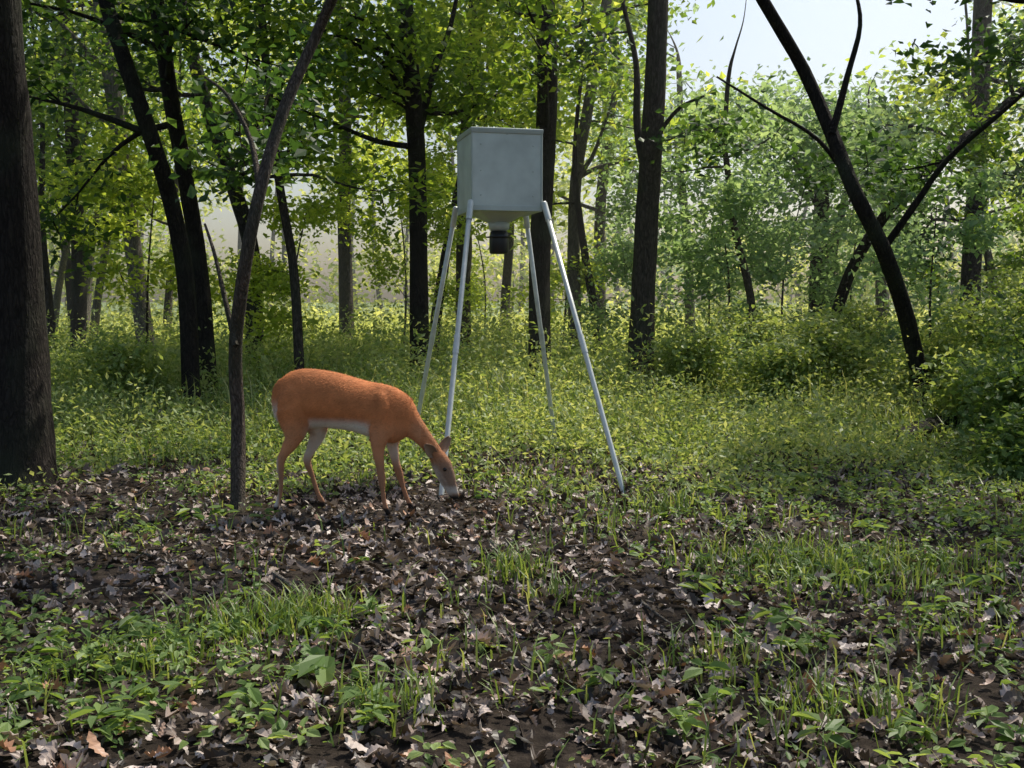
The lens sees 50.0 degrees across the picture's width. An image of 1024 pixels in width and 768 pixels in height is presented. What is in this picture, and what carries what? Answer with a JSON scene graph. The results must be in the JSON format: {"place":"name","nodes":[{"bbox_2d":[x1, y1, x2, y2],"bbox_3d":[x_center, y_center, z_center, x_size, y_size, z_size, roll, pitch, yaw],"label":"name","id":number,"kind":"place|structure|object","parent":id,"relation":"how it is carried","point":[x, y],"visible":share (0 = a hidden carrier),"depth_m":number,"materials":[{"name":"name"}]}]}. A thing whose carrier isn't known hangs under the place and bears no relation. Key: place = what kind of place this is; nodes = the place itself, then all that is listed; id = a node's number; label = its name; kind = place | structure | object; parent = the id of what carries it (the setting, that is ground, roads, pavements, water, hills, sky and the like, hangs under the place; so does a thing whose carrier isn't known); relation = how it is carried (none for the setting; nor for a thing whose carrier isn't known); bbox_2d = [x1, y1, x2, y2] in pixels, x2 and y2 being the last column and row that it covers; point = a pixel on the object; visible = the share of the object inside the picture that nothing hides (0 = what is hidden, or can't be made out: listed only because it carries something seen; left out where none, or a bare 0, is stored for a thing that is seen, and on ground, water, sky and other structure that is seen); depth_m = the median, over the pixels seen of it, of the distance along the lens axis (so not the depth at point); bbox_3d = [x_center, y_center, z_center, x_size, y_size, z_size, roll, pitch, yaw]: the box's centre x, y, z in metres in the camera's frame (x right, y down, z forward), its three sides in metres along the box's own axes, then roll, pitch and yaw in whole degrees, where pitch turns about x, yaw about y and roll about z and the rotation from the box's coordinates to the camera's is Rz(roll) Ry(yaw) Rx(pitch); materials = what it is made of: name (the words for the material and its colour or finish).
{"place":"outdoors","nodes":[
{"label":"outdoors","id":0,"kind":"place"},
{"bbox_2d":[0,302,1023,767],"bbox_3d":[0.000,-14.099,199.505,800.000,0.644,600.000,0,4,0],"label":"ground","id":1,"kind":"structure","parent":0,"point":[322,748],"depth_m":4.37,"materials":[{"name":"brown plant"}]},
{"bbox_2d":[0,0,63,492],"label":"oak tree","id":2,"kind":"object","parent":1,"relation":"on","point":[27,436],"visible":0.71,"depth_m":7.56,"materials":[{"name":"brown plant"}]},
{"bbox_2d":[25,29,87,104],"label":"oak tree","id":3,"kind":"object","parent":1,"relation":"on","point":[49,64],"depth_m":24.77,"materials":[{"name":"green plant"}]},
{"bbox_2d":[46,316,74,397],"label":"shrub","id":4,"kind":"object","parent":1,"relation":"on","point":[55,347],"depth_m":12.34,"materials":[{"name":"green plant"}]},
{"bbox_2d":[23,16,150,210],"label":"oak tree","id":5,"kind":"object","parent":1,"relation":"on","point":[60,154],"visible":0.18,"depth_m":19.61,"materials":[{"name":"green plant"}]},
{"bbox_2d":[22,0,174,350],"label":"oak tree","id":6,"kind":"object","parent":1,"relation":"on","point":[135,243],"visible":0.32,"depth_m":18.47,"materials":[{"name":"plant"}]},
{"bbox_2d":[23,0,187,357],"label":"oak tree","id":7,"kind":"object","parent":1,"relation":"on","point":[49,304],"visible":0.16,"depth_m":19.57,"materials":[{"name":"green plant"}]},
{"bbox_2d":[25,7,196,327],"bbox_3d":[-10.665,-6.878,25.697,7.108,12.502,6.486,-2,5,-26],"label":"oak tree","id":8,"kind":"object","parent":1,"relation":"on","point":[68,284],"visible":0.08,"depth_m":25.89,"materials":[{"name":"green plant"}]},
{"bbox_2d":[35,0,197,330],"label":"oak tree","id":9,"kind":"object","parent":1,"relation":"on","point":[60,281],"visible":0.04,"depth_m":24.22,"materials":[{"name":"green plant"}]},
{"bbox_2d":[64,324,180,407],"bbox_3d":[-4.505,-0.121,12.810,1.458,1.147,1.600,0,4,0],"label":"shrub","id":10,"kind":"object","parent":1,"relation":"on","point":[121,352],"visible":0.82,"depth_m":12.73,"materials":[{"name":"green plant"}]},
{"bbox_2d":[24,0,231,329],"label":"oak tree","id":11,"kind":"object","parent":1,"relation":"on","point":[89,283],"visible":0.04,"depth_m":26.80,"materials":[{"name":"green plant"}]},
{"bbox_2d":[23,0,253,359],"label":"oak tree","id":12,"kind":"object","parent":1,"relation":"on","point":[78,307],"visible":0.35,"depth_m":19.76,"materials":[{"name":"green plant"}]},
{"bbox_2d":[80,0,196,339],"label":"oak tree","id":13,"kind":"object","parent":1,"relation":"on","point":[96,305],"visible":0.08,"depth_m":22.69,"materials":[{"name":"plant"}]},
{"bbox_2d":[27,0,260,156],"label":"oak tree","id":14,"kind":"object","parent":1,"relation":"on","point":[182,99],"visible":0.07,"depth_m":23.73,"materials":[{"name":"green plant"}]},
{"bbox_2d":[21,0,268,402],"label":"oak tree","id":15,"kind":"object","parent":1,"relation":"on","point":[166,70],"visible":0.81,"depth_m":13.38,"materials":[{"name":"green plant"}]},
{"bbox_2d":[37,113,277,343],"bbox_3d":[-4.957,-1.683,14.392,3.369,3.744,2.467,2,5,26],"label":"sapling","id":16,"kind":"object","parent":1,"relation":"on","point":[114,267],"visible":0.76,"depth_m":14.34,"materials":[{"name":"green plant"}]},
{"bbox_2d":[55,0,279,337],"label":"oak tree","id":17,"kind":"object","parent":1,"relation":"on","point":[168,296],"visible":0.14,"depth_m":23.05,"materials":[{"name":"green plant"}]},
{"bbox_2d":[23,0,382,408],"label":"oak tree","id":18,"kind":"object","parent":1,"relation":"on","point":[146,129],"visible":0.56,"depth_m":12.26,"materials":[{"name":"green plant"}]},
{"bbox_2d":[24,0,436,368],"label":"oak tree","id":19,"kind":"object","parent":1,"relation":"on","point":[240,211],"visible":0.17,"depth_m":17.37,"materials":[{"name":"green plant"}]},
{"bbox_2d":[84,0,463,370],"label":"oak tree","id":20,"kind":"object","parent":1,"relation":"on","point":[298,345],"visible":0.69,"depth_m":13.51,"materials":[{"name":"green plant"}]},
{"bbox_2d":[125,0,438,512],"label":"young elm tree","id":21,"kind":"object","parent":1,"relation":"on","point":[267,140],"visible":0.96,"depth_m":7.06,"materials":[{"name":"green plant"}]},
{"bbox_2d":[214,147,385,361],"bbox_3d":[-2.952,-1.729,15.871,2.506,3.587,3.023,-3,5,-32],"label":"sapling","id":22,"kind":"object","parent":1,"relation":"on","point":[275,278],"visible":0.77,"depth_m":15.46,"materials":[{"name":"green plant"}]},
{"bbox_2d":[222,0,445,343],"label":"oak tree","id":23,"kind":"object","parent":1,"relation":"on","point":[345,278],"visible":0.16,"depth_m":24.22,"materials":[{"name":"green plant"}]},
{"bbox_2d":[271,368,458,514],"bbox_3d":[-0.890,0.339,6.615,1.147,0.874,0.302,0,4,5],"label":"white tailed deer","id":24,"kind":"object","parent":1,"relation":"on","point":[315,404],"visible":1,"depth_m":6.52},
{"bbox_2d":[187,0,605,378],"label":"oak tree","id":25,"kind":"object","parent":1,"relation":"on","point":[406,78],"visible":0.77,"depth_m":14.44,"materials":[{"name":"green plant"}]},
{"bbox_2d":[322,133,494,353],"bbox_3d":[-1.908,-2.211,18.613,3.214,4.140,2.657,0,4,0],"label":"sapling","id":26,"kind":"object","parent":1,"relation":"on","point":[438,158],"visible":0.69,"depth_m":18.48,"materials":[{"name":"green plant"}]},
{"bbox_2d":[314,0,524,361],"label":"oak tree","id":27,"kind":"object","parent":1,"relation":"on","point":[470,39],"visible":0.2,"depth_m":18.57,"materials":[{"name":"green plant"}]},
{"bbox_2d":[75,511,775,714],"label":"fallen twigs","id":28,"kind":"object","parent":1,"relation":"on","point":[520,603],"visible":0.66,"depth_m":4.62,"materials":[{"name":"brown wood"}]},
{"bbox_2d":[320,0,600,274],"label":"oak tree","id":29,"kind":"object","parent":1,"relation":"on","point":[403,166],"visible":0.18,"depth_m":20.05,"materials":[{"name":"green plant"}]},
{"bbox_2d":[388,151,556,335],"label":"sapling","id":30,"kind":"object","parent":1,"relation":"on","point":[472,281],"visible":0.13,"depth_m":22.96,"materials":[{"name":"green plant"}]},
{"bbox_2d":[389,0,575,332],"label":"oak tree","id":31,"kind":"object","parent":1,"relation":"on","point":[507,270],"visible":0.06,"depth_m":24.57,"materials":[{"name":"green plant"}]},
{"bbox_2d":[0,410,1023,767],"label":"ground plants","id":32,"kind":"object","parent":1,"relation":"on","point":[318,662],"visible":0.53,"depth_m":4.13,"materials":[{"name":"green plant"}]},
{"bbox_2d":[0,267,1023,502],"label":"undergrowth","id":33,"kind":"object","parent":1,"relation":"on","point":[385,328],"visible":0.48,"depth_m":10.54,"materials":[{"name":"green plant"}]},
{"bbox_2d":[410,127,625,497],"bbox_3d":[-0.052,-0.594,8.363,1.310,2.639,2.358,-1,4,-10],"label":"deer feeder","id":34,"kind":"object","parent":1,"relation":"on","point":[499,180],"visible":0.97,"depth_m":8.16,"materials":[{"name":"metal"}]},
{"bbox_2d":[23,0,1023,321],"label":"distant trees","id":35,"kind":"object","parent":1,"relation":"on","point":[379,300],"visible":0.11,"depth_m":42.39,"materials":[{"name":"green plant"}]},
{"bbox_2d":[456,0,618,354],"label":"oak tree","id":36,"kind":"object","parent":1,"relation":"on","point":[459,255],"visible":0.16,"depth_m":20.19,"materials":[{"name":"green plant"}]},
{"bbox_2d":[354,0,735,377],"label":"oak tree","id":37,"kind":"object","parent":1,"relation":"on","point":[546,117],"visible":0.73,"depth_m":15.31,"materials":[{"name":"green plant"}]},
{"bbox_2d":[495,173,620,347],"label":"sapling","id":38,"kind":"object","parent":1,"relation":"on","point":[555,277],"visible":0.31,"depth_m":19.96,"materials":[{"name":"green plant"}]},
{"bbox_2d":[450,0,693,335],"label":"oak tree","id":39,"kind":"object","parent":1,"relation":"on","point":[598,211],"visible":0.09,"depth_m":24.01,"materials":[{"name":"green plant"}]},
{"bbox_2d":[418,0,773,352],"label":"oak tree","id":40,"kind":"object","parent":1,"relation":"on","point":[613,128],"visible":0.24,"depth_m":18.60,"materials":[{"name":"green plant"}]},
{"bbox_2d":[557,0,718,360],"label":"oak tree","id":41,"kind":"object","parent":1,"relation":"on","point":[573,246],"visible":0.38,"depth_m":18.51,"materials":[{"name":"green plant"}]},
{"bbox_2d":[552,153,737,339],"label":"sapling","id":42,"kind":"object","parent":1,"relation":"on","point":[621,257],"visible":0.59,"depth_m":17.42,"materials":[{"name":"green plant"}]},
{"bbox_2d":[509,0,794,391],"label":"oak tree","id":43,"kind":"object","parent":1,"relation":"on","point":[649,137],"visible":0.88,"depth_m":13.42,"materials":[{"name":"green plant"}]},
{"bbox_2d":[560,0,765,335],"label":"oak tree","id":44,"kind":"object","parent":1,"relation":"on","point":[679,73],"visible":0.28,"depth_m":21.51,"materials":[{"name":"green plant"}]},
{"bbox_2d":[631,313,744,400],"bbox_3d":[2.164,-0.171,13.201,1.390,1.386,1.511,-2,5,-23],"label":"shrub","id":45,"kind":"object","parent":1,"relation":"on","point":[685,351],"visible":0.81,"depth_m":12.92,"materials":[{"name":"green plant"}]},
{"bbox_2d":[593,153,787,331],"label":"sapling","id":46,"kind":"object","parent":1,"relation":"on","point":[659,297],"visible":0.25,"depth_m":18.73,"materials":[{"name":"green plant"}]},
{"bbox_2d":[623,135,791,375],"bbox_3d":[2.782,-1.672,14.996,2.021,3.563,3.053,1,5,19],"label":"sapling","id":47,"kind":"object","parent":1,"relation":"on","point":[735,192],"visible":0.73,"depth_m":14.47,"materials":[{"name":"green plant"}]},
{"bbox_2d":[589,3,877,329],"bbox_3d":[2.805,-2.318,14.668,3.412,5.235,2.922,0,4,0],"label":"oak tree","id":48,"kind":"object","parent":1,"relation":"on","point":[748,286],"visible":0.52,"depth_m":14.66,"materials":[{"name":"green plant"}]},
{"bbox_2d":[679,296,806,383],"bbox_3d":[2.960,-0.446,14.329,1.765,1.396,1.442,2,5,28],"label":"shrub","id":49,"kind":"object","parent":1,"relation":"on","point":[771,317],"visible":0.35,"depth_m":14.10,"materials":[{"name":"green plant"}]},
{"bbox_2d":[704,327,861,408],"bbox_3d":[3.005,-0.110,12.319,1.683,1.046,1.467,0,4,0],"label":"shrub","id":50,"kind":"object","parent":1,"relation":"on","point":[764,363],"visible":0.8,"depth_m":12.26,"materials":[{"name":"green plant"}]},
{"bbox_2d":[695,162,892,341],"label":"sapling","id":51,"kind":"object","parent":1,"relation":"on","point":[769,268],"visible":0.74,"depth_m":15.94,"materials":[{"name":"green plant"}]},
{"bbox_2d":[672,57,929,343],"bbox_3d":[4.704,-2.753,18.392,4.520,5.568,5.319,2,5,28],"label":"oak tree","id":52,"kind":"object","parent":1,"relation":"on","point":[805,142],"visible":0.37,"depth_m":17.24,"materials":[{"name":"green plant"}]},
{"bbox_2d":[678,35,966,306],"bbox_3d":[5.870,-3.266,20.603,5.918,6.241,5.803,0,4,0],"label":"oak tree","id":53,"kind":"object","parent":1,"relation":"on","point":[880,287],"visible":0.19,"depth_m":20.33,"materials":[{"name":"green plant"}]},
{"bbox_2d":[766,304,902,406],"bbox_3d":[3.866,-0.230,12.868,1.755,1.419,1.526,1,4,13],"label":"shrub","id":54,"kind":"object","parent":1,"relation":"on","point":[847,343],"visible":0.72,"depth_m":12.64,"materials":[{"name":"green plant"}]},
{"bbox_2d":[763,103,917,334],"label":"sapling","id":55,"kind":"object","parent":1,"relation":"on","point":[835,270],"visible":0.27,"depth_m":18.39,"materials":[{"name":"green plant"}]},
{"bbox_2d":[788,288,895,378],"bbox_3d":[4.310,-0.545,14.363,1.470,1.430,1.432,3,5,30],"label":"shrub","id":56,"kind":"object","parent":1,"relation":"on","point":[854,313],"visible":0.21,"depth_m":14.11,"materials":[{"name":"green plant"}]},
{"bbox_2d":[716,0,1023,414],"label":"leaning tree","id":57,"kind":"object","parent":1,"relation":"on","point":[840,160],"visible":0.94,"depth_m":11.28,"materials":[{"name":"green plant"}]},
{"bbox_2d":[782,31,1023,330],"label":"oak tree","id":58,"kind":"object","parent":1,"relation":"on","point":[878,301],"visible":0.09,"depth_m":24.10,"materials":[{"name":"green plant"}]},
{"bbox_2d":[821,0,1023,372],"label":"leaning tree","id":59,"kind":"object","parent":1,"relation":"on","point":[1010,50],"visible":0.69,"depth_m":14.16,"materials":[{"name":"green plant"}]},
{"bbox_2d":[892,415,959,445],"bbox_3d":[3.869,0.430,10.238,0.171,0.206,1.497,4,6,41],"label":"fallen log","id":60,"kind":"object","parent":1,"relation":"on","point":[935,421],"visible":0.31,"depth_m":10.15,"materials":[{"name":"brown plant"}]},
{"bbox_2d":[845,0,1023,340],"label":"oak tree","id":61,"kind":"object","parent":1,"relation":"on","point":[983,10],"visible":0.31,"depth_m":18.53,"materials":[{"name":"green plant"}]},
{"bbox_2d":[845,4,1023,319],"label":"oak tree","id":62,"kind":"object","parent":1,"relation":"on","point":[904,88],"visible":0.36,"depth_m":19.21,"materials":[{"name":"green plant"}]},
{"bbox_2d":[868,289,1001,410],"bbox_3d":[4.641,-0.241,12.032,1.546,1.590,1.599,0,4,0],"label":"shrub","id":63,"kind":"object","parent":1,"relation":"on","point":[941,337],"visible":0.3,"depth_m":11.92,"materials":[{"name":"green plant"}]},
{"bbox_2d":[848,152,1023,365],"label":"sapling","id":64,"kind":"object","parent":1,"relation":"on","point":[972,188],"visible":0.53,"depth_m":13.39,"materials":[{"name":"green plant"}]},
{"bbox_2d":[885,0,1023,143],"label":"oak tree","id":65,"kind":"object","parent":1,"relation":"on","point":[1006,135],"visible":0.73,"depth_m":11.41,"materials":[{"name":"green plant"}]},
{"bbox_2d":[901,89,1023,342],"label":"sapling","id":66,"kind":"object","parent":1,"relation":"on","point":[958,123],"visible":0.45,"depth_m":15.26,"materials":[{"name":"green plant"}]},
{"bbox_2d":[914,337,1018,425],"bbox_3d":[4.563,0.070,10.621,1.301,1.098,1.413,4,6,44],"label":"shrub","id":67,"kind":"object","parent":1,"relation":"on","point":[954,374],"visible":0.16,"depth_m":10.61,"materials":[{"name":"green plant"}]},
{"bbox_2d":[919,276,1023,364],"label":"shrub","id":68,"kind":"object","parent":1,"relation":"on","point":[965,316],"visible":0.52,"depth_m":11.32,"materials":[{"name":"green plant"}]},
{"bbox_2d":[930,335,1023,446],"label":"shrub","id":69,"kind":"object","parent":1,"relation":"on","point":[1003,377],"visible":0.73,"depth_m":8.92,"materials":[{"name":"green plant"}]},
{"bbox_2d":[937,389,1023,480],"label":"shrub","id":70,"kind":"object","parent":1,"relation":"on","point":[1006,443],"visible":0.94,"depth_m":8.07,"materials":[{"name":"green plant"}]},
{"bbox_2d":[950,259,1023,363],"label":"shrub","id":71,"kind":"object","parent":1,"relation":"on","point":[1016,283],"visible":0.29,"depth_m":12.69,"materials":[{"name":"green plant"}]},
{"bbox_2d":[954,294,1023,437],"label":"shrub","id":72,"kind":"object","parent":1,"relation":"on","point":[1017,344],"visible":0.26,"depth_m":9.74,"materials":[{"name":"green plant"}]},
{"bbox_2d":[964,4,1023,231],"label":"oak tree","id":73,"kind":"object","parent":1,"relation":"on","point":[1002,19],"visible":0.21,"depth_m":24.68,"materials":[{"name":"green plant"}]},
{"bbox_2d":[1002,254,1023,288],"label":"sapling","id":74,"kind":"object","parent":1,"relation":"on","point":[1009,257],"visible":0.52,"depth_m":13.37,"materials":[{"name":"green plant"}]},
{"bbox_2d":[0,324,1023,767],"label":"grass","id":75,"kind":"structure","parent":0,"point":[280,608],"depth_m":5.10,"materials":[{"name":"green plant"}]},
{"bbox_2d":[24,0,1023,302],"label":"sky","id":76,"kind":"structure","parent":0,"point":[824,31],"materials":[{"name":"white"}]},
{"bbox_2d":[996,289,1023,363],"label":"sapling","id":77,"kind":"object","parent":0,"point":[999,295],"visible":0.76,"depth_m":9.74,"materials":[{"name":"green plant"}]}
]}

